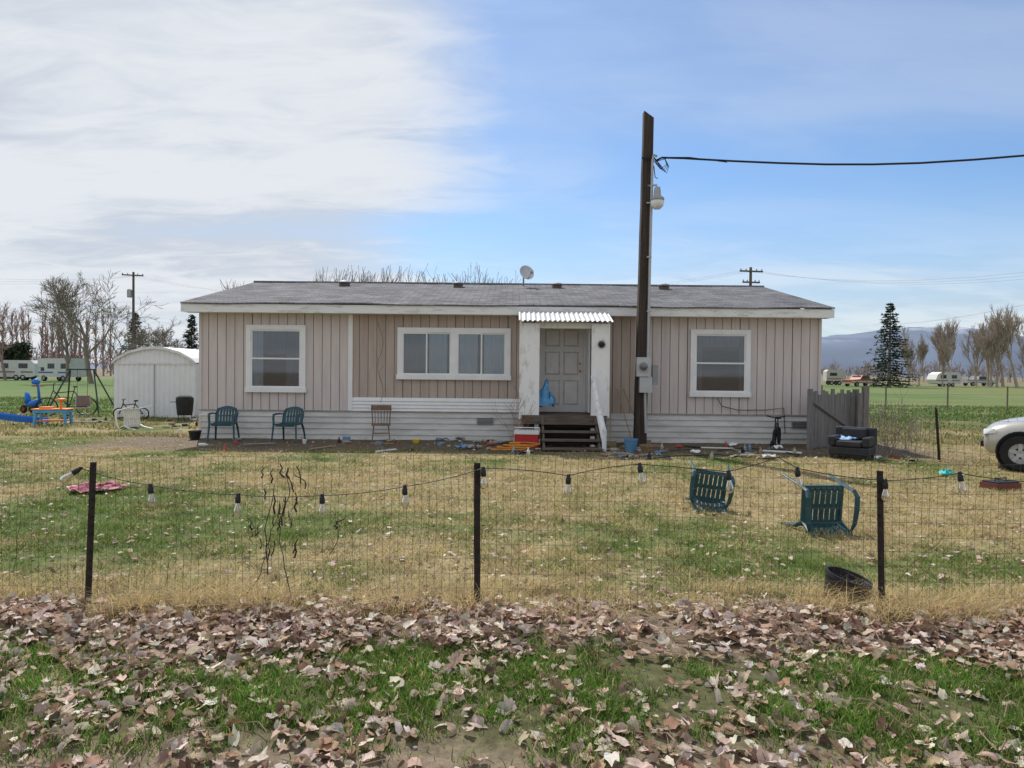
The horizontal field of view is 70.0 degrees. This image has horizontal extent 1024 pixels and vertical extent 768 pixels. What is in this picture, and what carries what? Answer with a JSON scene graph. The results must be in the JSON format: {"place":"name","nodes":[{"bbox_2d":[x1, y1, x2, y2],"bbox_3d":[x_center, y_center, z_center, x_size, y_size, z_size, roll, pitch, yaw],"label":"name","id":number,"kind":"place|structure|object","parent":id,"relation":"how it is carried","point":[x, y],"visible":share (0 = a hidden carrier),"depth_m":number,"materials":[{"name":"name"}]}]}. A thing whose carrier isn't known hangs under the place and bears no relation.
{"place":"outdoors","nodes":[
{"label":"outdoors","id":0,"kind":"place"},
{"bbox_2d":[0,369,1023,767],"bbox_3d":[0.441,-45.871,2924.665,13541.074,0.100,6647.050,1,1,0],"label":"ground","id":1,"kind":"structure","parent":0,"point":[494,745],"depth_m":6.25,"materials":[{"name":"green plant"}]},
{"bbox_2d":[0,340,35,378],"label":"hedge","id":2,"kind":"object","parent":1,"relation":"on","point":[18,350],"visible":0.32,"depth_m":104.26,"materials":[{"name":"green plant"}]},
{"bbox_2d":[0,360,39,379],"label":"travel trailer","id":3,"kind":"object","parent":1,"relation":"on","point":[22,369],"visible":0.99,"depth_m":90.83,"materials":[{"name":"metal"}]},
{"bbox_2d":[0,302,40,379],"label":"bare tree","id":4,"kind":"object","parent":1,"relation":"on","point":[4,336],"visible":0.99,"depth_m":90.16,"materials":[{"name":"brown plant"}]},
{"bbox_2d":[0,413,48,423],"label":"toddler slide","id":5,"kind":"object","parent":1,"relation":"on","point":[14,417],"visible":0.78,"depth_m":20.37,"materials":[{"name":"blue plastic"}]},
{"bbox_2d":[20,379,46,413],"bbox_3d":[-15.687,0.388,24.004,0.855,1.143,0.396,1,1,20],"label":"ride on toy","id":6,"kind":"object","parent":1,"relation":"on","point":[29,403],"visible":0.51,"depth_m":23.93,"materials":[{"name":"blue plastic"}]},
{"bbox_2d":[31,398,74,425],"bbox_3d":[-12.741,0.770,20.290,0.900,0.763,0.580,0,1,-12],"label":"toy activity table","id":7,"kind":"object","parent":1,"relation":"on","point":[49,409],"visible":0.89,"depth_m":20.13,"materials":[{"name":"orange plastic"}]},
{"bbox_2d":[0,309,113,375],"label":"poplar row","id":8,"kind":"object","parent":1,"relation":"on","point":[57,350],"visible":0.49,"depth_m":149.45,"materials":[{"name":"brown plant"}]},
{"bbox_2d":[37,358,85,380],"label":"motorhome","id":9,"kind":"object","parent":1,"relation":"on","point":[52,367],"visible":0.93,"depth_m":87.02,"materials":[{"name":"metal"}]},
{"bbox_2d":[27,293,101,381],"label":"bare tree","id":10,"kind":"object","parent":1,"relation":"on","point":[66,357],"visible":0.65,"depth_m":84.76,"materials":[{"name":"brown plant"}]},
{"bbox_2d":[35,383,97,416],"bbox_3d":[-14.621,0.520,24.014,1.758,1.099,0.408,0,1,-30],"label":"bicycle","id":11,"kind":"object","parent":1,"relation":"on","point":[96,406],"visible":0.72,"depth_m":24.00,"materials":[{"name":"metal"}]},
{"bbox_2d":[45,369,113,415],"bbox_3d":[-14.695,0.272,25.010,1.856,1.582,1.246,1,1,0],"label":"swing frame","id":12,"kind":"object","parent":1,"relation":"on","point":[69,372],"visible":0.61,"depth_m":24.97,"materials":[{"name":"green metal"}]},
{"bbox_2d":[75,396,90,420],"bbox_3d":[-13.122,0.732,22.359,0.398,0.776,0.538,0,1,-30],"label":"folding chair","id":13,"kind":"object","parent":1,"relation":"on","point":[82,400],"visible":0.95,"depth_m":22.50,"materials":[{"name":"brown metal"}]},
{"bbox_2d":[85,462,96,605],"bbox_3d":[-2.802,1.035,4.869,0.082,1.034,0.044,1,1,0],"label":"fence post","id":14,"kind":"object","parent":1,"relation":"on","point":[90,526],"visible":0.86,"depth_m":4.85,"materials":[{"name":"metal"}]},
{"bbox_2d":[22,269,167,383],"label":"bare tree","id":15,"kind":"object","parent":1,"relation":"on","point":[65,306],"visible":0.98,"depth_m":74.11,"materials":[{"name":"grey plant"}]},
{"bbox_2d":[67,480,126,492],"bbox_3d":[-5.402,1.314,9.471,0.700,0.125,0.450,0,1,-19],"label":"red cloth","id":16,"kind":"object","parent":1,"relation":"on","point":[82,489],"visible":0.8,"depth_m":9.38,"materials":[{"name":"fabric"}]},
{"bbox_2d":[86,298,156,359],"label":"bare tree","id":17,"kind":"object","parent":1,"relation":"on","point":[129,341],"visible":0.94,"depth_m":70.30,"materials":[{"name":"brown plant"}]},
{"bbox_2d":[104,311,152,381],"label":"conifer tree","id":18,"kind":"object","parent":1,"relation":"on","point":[138,323],"visible":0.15,"depth_m":87.79,"materials":[{"name":"green plant"}]},
{"bbox_2d":[113,398,148,419],"bbox_3d":[-11.891,0.786,22.818,1.043,0.657,0.405,0,1,-15],"label":"childrens bicycle","id":19,"kind":"object","parent":1,"relation":"on","point":[135,401],"visible":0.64,"depth_m":22.79,"materials":[{"name":"metal"}]},
{"bbox_2d":[122,272,143,349],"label":"power pole","id":20,"kind":"object","parent":1,"relation":"on","point":[130,293],"visible":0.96,"depth_m":74.78,"materials":[{"name":"grey wood"}]},
{"bbox_2d":[114,405,152,429],"bbox_3d":[-10.173,0.941,19.588,0.824,0.677,0.668,-4,-1,20],"label":"white plastic chair","id":21,"kind":"object","parent":1,"relation":"on","point":[134,417],"visible":0.81,"depth_m":19.54,"materials":[{"name":"white plastic"}]},
{"bbox_2d":[111,346,198,417],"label":"metal shed","id":22,"kind":"structure","parent":1,"relation":"on","point":[160,379],"depth_m":24.00,"materials":[{"name":"white metal"}]},
{"bbox_2d":[128,318,182,347],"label":"bare tree","id":23,"kind":"object","parent":1,"relation":"on","point":[162,340],"visible":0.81,"depth_m":71.82,"materials":[{"name":"brown plant"}]},
{"bbox_2d":[149,328,188,348],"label":"bare tree","id":24,"kind":"object","parent":1,"relation":"on","point":[179,343],"visible":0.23,"depth_m":80.63,"materials":[{"name":"brown plant"}]},
{"bbox_2d":[176,395,193,420],"bbox_3d":[-10.159,0.735,22.517,0.677,0.808,0.518,1,1,0],"label":"black chair","id":25,"kind":"object","parent":1,"relation":"on","point":[184,404],"visible":1,"depth_m":22.32,"materials":[{"name":"black plastic"}]},
{"bbox_2d":[180,314,198,349],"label":"conifer tree","id":26,"kind":"object","parent":1,"relation":"on","point":[190,336],"visible":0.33,"depth_m":69.79,"materials":[{"name":"green plant"}]},
{"bbox_2d":[188,430,201,439],"bbox_3d":[-7.211,1.161,16.622,0.291,0.200,0.291,1,1,0],"label":"dark flower pot","id":27,"kind":"object","parent":1,"relation":"on","point":[194,434],"visible":1,"depth_m":16.53,"materials":[{"name":"black plastic"}]},
{"bbox_2d":[207,406,239,441],"bbox_3d":[-6.432,0.890,16.343,0.628,0.775,0.636,0,1,-8],"label":"plastic garden chair","id":28,"kind":"object","parent":1,"relation":"on","point":[227,421],"visible":0.99,"depth_m":16.52,"materials":[{"name":"teal plastic"}]},
{"bbox_2d":[271,406,305,442],"bbox_3d":[-4.975,0.904,16.343,0.628,0.775,0.636,1,1,6],"label":"plastic garden chair","id":29,"kind":"object","parent":1,"relation":"on","point":[297,417],"visible":0.98,"depth_m":16.51,"materials":[{"name":"teal plastic"}]},
{"bbox_2d":[220,263,520,289],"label":"bare tree row","id":30,"kind":"object","parent":1,"relation":"on","point":[363,277],"visible":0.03,"depth_m":91.54,"materials":[{"name":"brown plant"}]},
{"bbox_2d":[371,405,390,442],"bbox_3d":[-2.945,0.896,16.443,0.460,0.822,0.459,0,1,-10],"label":"wooden chair","id":31,"kind":"object","parent":1,"relation":"on","point":[381,407],"visible":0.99,"depth_m":16.60,"materials":[{"name":"brown wood"}]},
{"bbox_2d":[411,439,420,442],"bbox_3d":[-2.126,1.272,16.223,0.208,0.090,0.208,1,1,0],"label":"yellow bowl","id":32,"kind":"object","parent":1,"relation":"on","point":[416,440],"visible":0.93,"depth_m":16.16,"materials":[{"name":"plastic"}]},
{"bbox_2d":[474,462,479,603],"bbox_3d":[-0.232,1.044,4.868,0.051,1.043,0.044,1,1,0],"label":"fence post","id":33,"kind":"object","parent":1,"relation":"on","point":[477,526],"visible":0.85,"depth_m":4.85,"materials":[{"name":"metal"}]},
{"bbox_2d":[61,413,918,462],"bbox_3d":[-4.645,1.229,17.348,25.328,0.190,6.488,1,1,24],"label":"yard clutter","id":34,"kind":"object","parent":1,"relation":"on","point":[656,452],"visible":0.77,"depth_m":15.10,"materials":[{"name":"multicoloured plastic"}]},
{"bbox_2d":[486,384,535,443],"bbox_3d":[0.041,0.669,15.528,0.967,1.363,0.812,1,1,17],"label":"rose bush","id":35,"kind":"object","parent":1,"relation":"on","point":[515,415],"visible":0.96,"depth_m":15.42,"materials":[{"name":"brown plant"}]},
{"bbox_2d":[0,430,1023,612],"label":"lawn grass","id":36,"kind":"structure","parent":1,"relation":"on","point":[390,480],"depth_m":7.88,"materials":[{"name":"green plant"}]},
{"bbox_2d":[0,619,1023,767],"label":"verge grass","id":37,"kind":"structure","parent":1,"relation":"on","point":[868,713],"depth_m":3.58,"materials":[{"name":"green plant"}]},
{"bbox_2d":[0,554,1023,633],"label":"dry grass tufts","id":38,"kind":"object","parent":1,"relation":"on","point":[232,592],"visible":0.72,"depth_m":4.85,"materials":[{"name":"beige plant"}]},
{"bbox_2d":[0,452,1023,609],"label":"wire fence","id":39,"kind":"object","parent":1,"relation":"on","point":[540,530],"visible":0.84,"depth_m":4.89,"materials":[{"name":"grey metal"}]},
{"bbox_2d":[0,439,1023,601],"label":"scattered leaves","id":40,"kind":"object","parent":1,"relation":"on","point":[607,551],"visible":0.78,"depth_m":6.89,"materials":[{"name":"brown plant"}]},
{"bbox_2d":[0,435,1023,767],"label":"fallen leaves","id":41,"kind":"object","parent":1,"relation":"on","point":[42,612],"depth_m":4.01,"materials":[{"name":"brown plant"}]},
{"bbox_2d":[7,271,1022,324],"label":"power lines","id":42,"kind":"object","parent":1,"relation":"on","point":[658,284],"visible":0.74,"depth_m":61.97,"materials":[{"name":"black metal"}]},
{"bbox_2d":[490,442,540,450],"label":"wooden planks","id":43,"kind":"object","parent":1,"relation":"on","point":[511,445],"visible":0.94,"depth_m":14.74,"materials":[{"name":"orange wood"}]},
{"bbox_2d":[30,349,1023,382],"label":"distant tree line","id":44,"kind":"object","parent":1,"relation":"on","point":[924,370],"visible":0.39,"depth_m":209.29,"materials":[{"name":"brown plant"}]},
{"bbox_2d":[513,427,540,448],"bbox_3d":[0.323,1.128,15.420,0.561,0.450,0.370,1,1,8],"label":"cooler","id":45,"kind":"object","parent":1,"relation":"on","point":[524,435],"visible":0.9,"depth_m":15.26,"materials":[{"name":"red plastic"}]},
{"bbox_2d":[519,320,609,446],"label":"porch posts","id":46,"kind":"object","parent":1,"relation":"on","point":[529,346],"visible":0.9,"depth_m":15.75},
{"bbox_2d":[539,378,554,406],"bbox_3d":[0.735,0.183,16.207,0.483,0.668,0.416,1,1,0],"label":"blue bag","id":47,"kind":"object","parent":46,"relation":"on","point":[546,397],"visible":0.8,"depth_m":16.09,"materials":[{"name":"blue plastic"}]},
{"bbox_2d":[519,311,612,321],"bbox_3d":[1.155,-1.490,16.043,2.014,0.312,0.990,1,1,0],"label":"porch awning","id":48,"kind":"object","parent":46,"relation":"on","point":[557,316],"visible":1,"depth_m":16.02,"materials":[{"name":"white metal"}]},
{"bbox_2d":[598,340,605,347],"bbox_3d":[1.927,-0.851,15.697,0.170,0.170,0.038,1,1,0],"label":"wall ornament","id":49,"kind":"object","parent":46,"relation":"attached to","point":[601,344],"depth_m":15.70,"materials":[{"name":"black plastic"}]},
{"bbox_2d":[522,412,606,451],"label":"porch steps","id":50,"kind":"structure","parent":1,"relation":"on","point":[564,428],"depth_m":15.70,"materials":[{"name":"brown wood"}]},
{"bbox_2d":[591,375,606,451],"bbox_3d":[1.808,0.600,15.285,0.103,1.579,0.948,0,1,-10],"label":"stair railing","id":51,"kind":"object","parent":1,"relation":"on","point":[599,415],"visible":0.88,"depth_m":15.19,"materials":[{"name":"white paint"}]},
{"bbox_2d":[600,452,633,455],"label":"scrap boards","id":52,"kind":"object","parent":1,"relation":"on","point":[614,454],"visible":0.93,"depth_m":13.96,"materials":[{"name":"wood"}]},
{"bbox_2d":[606,389,650,446],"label":"garden tools","id":53,"kind":"object","parent":1,"relation":"on","point":[610,443],"visible":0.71,"depth_m":16.35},
{"bbox_2d":[624,438,637,452],"bbox_3d":[2.415,1.247,14.852,0.291,0.270,0.291,1,1,0],"label":"blue bucket","id":54,"kind":"object","parent":1,"relation":"on","point":[630,444],"visible":0.98,"depth_m":14.75,"materials":[{"name":"blue plastic"}]},
{"bbox_2d":[639,444,660,453],"bbox_3d":[2.736,1.301,14.512,0.416,0.180,0.416,1,1,0],"label":"wicker basket","id":55,"kind":"object","parent":1,"relation":"on","point":[648,448],"visible":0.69,"depth_m":14.38,"materials":[{"name":"brown wicker"}]},
{"bbox_2d":[685,460,734,512],"bbox_3d":[2.353,1.246,8.716,0.508,0.514,0.626,8,6,8],"label":"plastic garden chair","id":56,"kind":"object","parent":1,"relation":"on","point":[693,497],"visible":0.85,"depth_m":8.68,"materials":[{"name":"teal plastic"}]},
{"bbox_2d":[649,398,801,458],"bbox_3d":[4.825,0.867,14.980,2.255,1.033,4.977,1,1,33],"label":"black garden hose","id":57,"kind":"object","parent":1,"relation":"on","point":[736,448],"visible":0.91,"depth_m":14.16,"materials":[{"name":"plastic"}]},
{"bbox_2d":[740,267,762,284],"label":"power pole","id":58,"kind":"object","parent":1,"relation":"on","point":[750,271],"visible":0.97,"depth_m":59.72,"materials":[{"name":"grey wood"}]},
{"bbox_2d":[766,415,784,444],"bbox_3d":[5.950,1.044,16.418,0.405,0.691,1.098,1,1,28],"label":"bicycle","id":59,"kind":"object","parent":1,"relation":"on","point":[776,431],"visible":0.94,"depth_m":16.28,"materials":[{"name":"metal"}]},
{"bbox_2d":[780,473,859,536],"bbox_3d":[3.170,1.276,7.495,0.574,0.582,0.709,0,6,-6],"label":"plastic garden chair","id":60,"kind":"object","parent":1,"relation":"on","point":[808,506],"visible":0.81,"depth_m":7.46,"materials":[{"name":"teal plastic"}]},
{"bbox_2d":[633,111,1023,446],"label":"utility pole","id":61,"kind":"object","parent":1,"relation":"on","point":[646,376],"visible":0.98,"depth_m":16.02,"materials":[{"name":"brown wood"}]},
{"bbox_2d":[823,370,845,384],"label":"travel trailer","id":62,"kind":"object","parent":1,"relation":"on","point":[832,377],"visible":0.99,"depth_m":118.87,"materials":[{"name":"metal"}]},
{"bbox_2d":[806,386,868,449],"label":"wooden gate","id":63,"kind":"structure","parent":1,"relation":"on","point":[827,413],"depth_m":16.24,"materials":[{"name":"grey wood"}]},
{"bbox_2d":[823,566,872,605],"bbox_3d":[2.309,1.434,5.080,0.312,0.220,0.312,15,8,0],"label":"black plant pot","id":64,"kind":"object","parent":1,"relation":"on","point":[836,575],"visible":0.55,"depth_m":5.03,"materials":[{"name":"plastic"}]},
{"bbox_2d":[828,426,876,460],"bbox_3d":[6.577,1.140,14.117,0.736,0.589,0.718,1,1,38],"label":"armchair","id":65,"kind":"object","parent":1,"relation":"on","point":[864,444],"visible":0.96,"depth_m":14.00,"materials":[{"name":"grey fabric"}]},
{"bbox_2d":[827,435,857,439],"bbox_3d":[6.507,1.026,14.315,0.505,0.103,0.538,1,1,0],"label":"blue blanket","id":66,"kind":"object","parent":65,"relation":"on","point":[846,438],"visible":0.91,"depth_m":14.14,"materials":[{"name":"fabric"}]},
{"bbox_2d":[842,375,880,385],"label":"pickup truck","id":67,"kind":"object","parent":1,"relation":"on","point":[856,380],"visible":0.9,"depth_m":104.10,"materials":[{"name":"metal"}]},
{"bbox_2d":[876,470,884,600],"bbox_3d":[2.451,1.087,4.869,0.074,1.020,0.044,1,1,0],"label":"fence post","id":68,"kind":"object","parent":1,"relation":"on","point":[880,537],"visible":0.84,"depth_m":4.85,"materials":[{"name":"metal"}]},
{"bbox_2d":[59,457,1023,516],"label":"string lights","id":69,"kind":"object","parent":68,"relation":"attached to","point":[960,477],"visible":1,"depth_m":4.81,"materials":[{"name":"black plastic"}]},
{"bbox_2d":[857,302,922,387],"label":"spruce tree","id":70,"kind":"object","parent":1,"relation":"on","point":[896,328],"visible":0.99,"depth_m":99.68,"materials":[{"name":"green plant"}]},
{"bbox_2d":[850,388,938,457],"bbox_3d":[7.488,0.742,14.307,1.571,1.403,1.074,1,1,29],"label":"bare shrub","id":71,"kind":"object","parent":1,"relation":"on","point":[894,436],"visible":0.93,"depth_m":14.28,"materials":[{"name":"brown plant"}]},
{"bbox_2d":[870,400,941,458],"bbox_3d":[8.067,0.892,15.165,0.065,1.082,2.925,1,1,2],"label":"wire fence","id":72,"kind":"object","parent":1,"relation":"on","point":[904,428],"visible":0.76,"depth_m":14.81,"materials":[{"name":"grey metal"}]},
{"bbox_2d":[892,414,935,451],"bbox_3d":[8.448,1.028,15.264,1.246,0.819,0.713,0,1,-36],"label":"bare shrub","id":73,"kind":"object","parent":1,"relation":"on","point":[912,429],"visible":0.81,"depth_m":15.34,"materials":[{"name":"brown plant"}]},
{"bbox_2d":[821,385,1023,410],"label":"field fence","id":74,"kind":"object","parent":1,"relation":"on","point":[948,394],"visible":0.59,"depth_m":34.18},
{"bbox_2d":[935,407,940,461],"bbox_3d":[7.974,0.956,13.703,0.133,1.037,0.044,1,1,0],"label":"fence post","id":75,"kind":"object","parent":1,"relation":"on","point":[937,433],"visible":0.99,"depth_m":13.69,"materials":[{"name":"metal"}]},
{"bbox_2d":[926,372,961,386],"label":"travel trailer","id":76,"kind":"object","parent":1,"relation":"on","point":[952,379],"visible":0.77,"depth_m":114.01,"materials":[{"name":"metal"}]},
{"bbox_2d":[939,468,955,475],"bbox_3d":[6.957,1.404,11.690,0.200,0.130,0.252,1,1,0],"label":"turquoise bag","id":77,"kind":"object","parent":1,"relation":"on","point":[945,471],"visible":0.94,"depth_m":11.65,"materials":[{"name":"teal plastic"}]},
{"bbox_2d":[897,304,1023,387],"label":"bare tree row","id":78,"kind":"object","parent":1,"relation":"on","point":[992,346],"visible":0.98,"depth_m":111.69,"materials":[{"name":"beige plant"}]},
{"bbox_2d":[961,376,995,385],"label":"pickup truck","id":79,"kind":"object","parent":1,"relation":"on","point":[982,379],"visible":0.74,"depth_m":124.09,"materials":[{"name":"metal"}]},
{"bbox_2d":[940,405,1020,465],"bbox_3d":[8.807,0.962,12.163,0.064,1.109,3.490,0,1,-27],"label":"wire fence","id":80,"kind":"object","parent":1,"relation":"on","point":[989,463],"visible":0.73,"depth_m":13.31,"materials":[{"name":"grey metal"}]},
{"bbox_2d":[979,477,1021,489],"bbox_3d":[6.994,1.418,10.466,0.440,0.159,0.280,0,1,-15],"label":"red toolbox","id":81,"kind":"object","parent":1,"relation":"on","point":[998,484],"visible":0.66,"depth_m":10.37,"materials":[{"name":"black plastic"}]},
{"bbox_2d":[981,417,1023,472],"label":"parked car","id":82,"kind":"object","parent":1,"relation":"on","point":[1003,442],"visible":0.96,"depth_m":12.41,"materials":[{"name":"silver metal"}]},
{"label":"gable end walls","id":83,"kind":"object","parent":1,"relation":"on","visible":0},
{"bbox_2d":[202,313,347,409],"bbox_3d":[-5.504,-0.524,17.002,3.503,2.270,0.014,1,1,0],"label":"wall siding","id":84,"kind":"object","parent":83,"relation":"attached to","point":[223,359],"depth_m":17.00,"materials":[{"name":"beige wood"}]},
{"bbox_2d":[245,325,306,392],"bbox_3d":[-5.475,-0.589,16.950,1.416,1.560,0.083,1,1,0],"label":"window","id":85,"kind":"structure","parent":84,"relation":"attached to","point":[275,358],"depth_m":16.97,"materials":[{"name":"white paint"}]},
{"bbox_2d":[352,314,634,413],"bbox_3d":[-0.448,-0.475,17.002,6.609,2.270,0.014,1,1,0],"label":"wall siding","id":86,"kind":"object","parent":83,"relation":"attached to","point":[368,342],"depth_m":17.00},
{"bbox_2d":[396,327,510,379],"bbox_3d":[-1.344,-0.699,16.948,2.662,1.201,0.083,1,1,0],"label":"window","id":87,"kind":"structure","parent":86,"relation":"attached to","point":[454,353],"depth_m":16.97,"materials":[{"name":"white paint"}]},
{"bbox_2d":[181,303,834,318],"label":"fascia and soffit","id":88,"kind":"structure","parent":83,"relation":"attached to","point":[810,313],"depth_m":16.57,"materials":[{"name":"paint"}]},
{"bbox_2d":[180,281,834,308],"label":"roof","id":89,"kind":"structure","parent":88,"relation":"attached to","point":[500,294],"depth_m":18.43,"materials":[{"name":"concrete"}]},
{"bbox_2d":[338,281,669,289],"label":"roof vents","id":90,"kind":"object","parent":89,"relation":"on","point":[554,285],"visible":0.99,"depth_m":20.34,"materials":[{"name":"black metal"}]},
{"bbox_2d":[520,265,533,285],"bbox_3d":[0.416,-3.012,20.538,0.402,0.664,0.681,1,1,0],"label":"satellite dish","id":91,"kind":"object","parent":89,"relation":"on","point":[526,272],"visible":0.99,"depth_m":20.59,"materials":[{"name":"grey metal"}]},
{"bbox_2d":[199,313,821,436],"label":"corner trim","id":92,"kind":"structure","parent":83,"relation":"attached to","point":[200,360],"depth_m":16.97,"materials":[{"name":"beige wood"}]},
{"bbox_2d":[348,314,352,409],"bbox_3d":[-3.753,-0.499,16.962,0.104,2.225,0.003,1,1,0],"label":"joint batten","id":93,"kind":"object","parent":92,"relation":"attached to","point":[350,342],"visible":1,"depth_m":16.96,"materials":[{"name":"white paint"}]},
{"bbox_2d":[199,397,806,443],"bbox_3d":[-0.058,0.844,16.990,14.420,1.000,0.039,1,1,0],"label":"skirting","id":94,"kind":"object","parent":92,"relation":"attached to","point":[427,418],"visible":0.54,"depth_m":16.99,"materials":[{"name":"white paint"}]},
{"bbox_2d":[378,323,384,402],"bbox_3d":[-3.030,-0.489,16.926,0.253,1.844,0.026,1,1,0],"label":"climbing vine","id":95,"kind":"object","parent":94,"relation":"attached to","point":[382,366],"visible":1,"depth_m":16.93,"materials":[{"name":"brown plant"}]},
{"bbox_2d":[477,417,806,427],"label":"foundation vents","id":96,"kind":"object","parent":94,"relation":"attached to","point":[794,424],"visible":0.84,"depth_m":16.96,"materials":[{"name":"grey metal"}]},
{"bbox_2d":[635,317,818,414],"bbox_3d":[5.010,-0.423,17.002,4.308,2.270,0.014,1,1,0],"label":"wall siding","id":97,"kind":"object","parent":83,"relation":"attached to","point":[784,363],"depth_m":17.00,"materials":[{"name":"beige wood"}]},
{"bbox_2d":[689,329,750,396],"bbox_3d":[4.831,-0.479,16.950,1.431,1.560,0.083,1,1,0],"label":"window","id":98,"kind":"structure","parent":97,"relation":"attached to","point":[720,363],"depth_m":16.97,"materials":[{"name":"white paint"}]},
{"bbox_2d":[0,396,1023,444],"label":"field grass","id":99,"kind":"structure","parent":0,"point":[960,438],"depth_m":23.00,"materials":[{"name":"green plant"}]},
{"bbox_2d":[0,0,1023,362],"label":"sky","id":100,"kind":"structure","parent":0,"point":[196,143],"materials":[{"name":"blue"}]},
{"bbox_2d":[90,326,1023,376],"bbox_3d":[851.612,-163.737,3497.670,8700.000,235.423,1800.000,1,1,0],"label":"distant hills","id":101,"kind":"structure","parent":0,"point":[845,351],"depth_m":2867.25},
{"bbox_2d":[536,320,590,412],"bbox_3d":[1.152,-0.423,16.569,1.223,2.151,0.848,1,1,0],"label":"front door","id":102,"kind":"structure","parent":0,"point":[564,360],"depth_m":16.95,"materials":[{"name":"white paint"}]}
]}

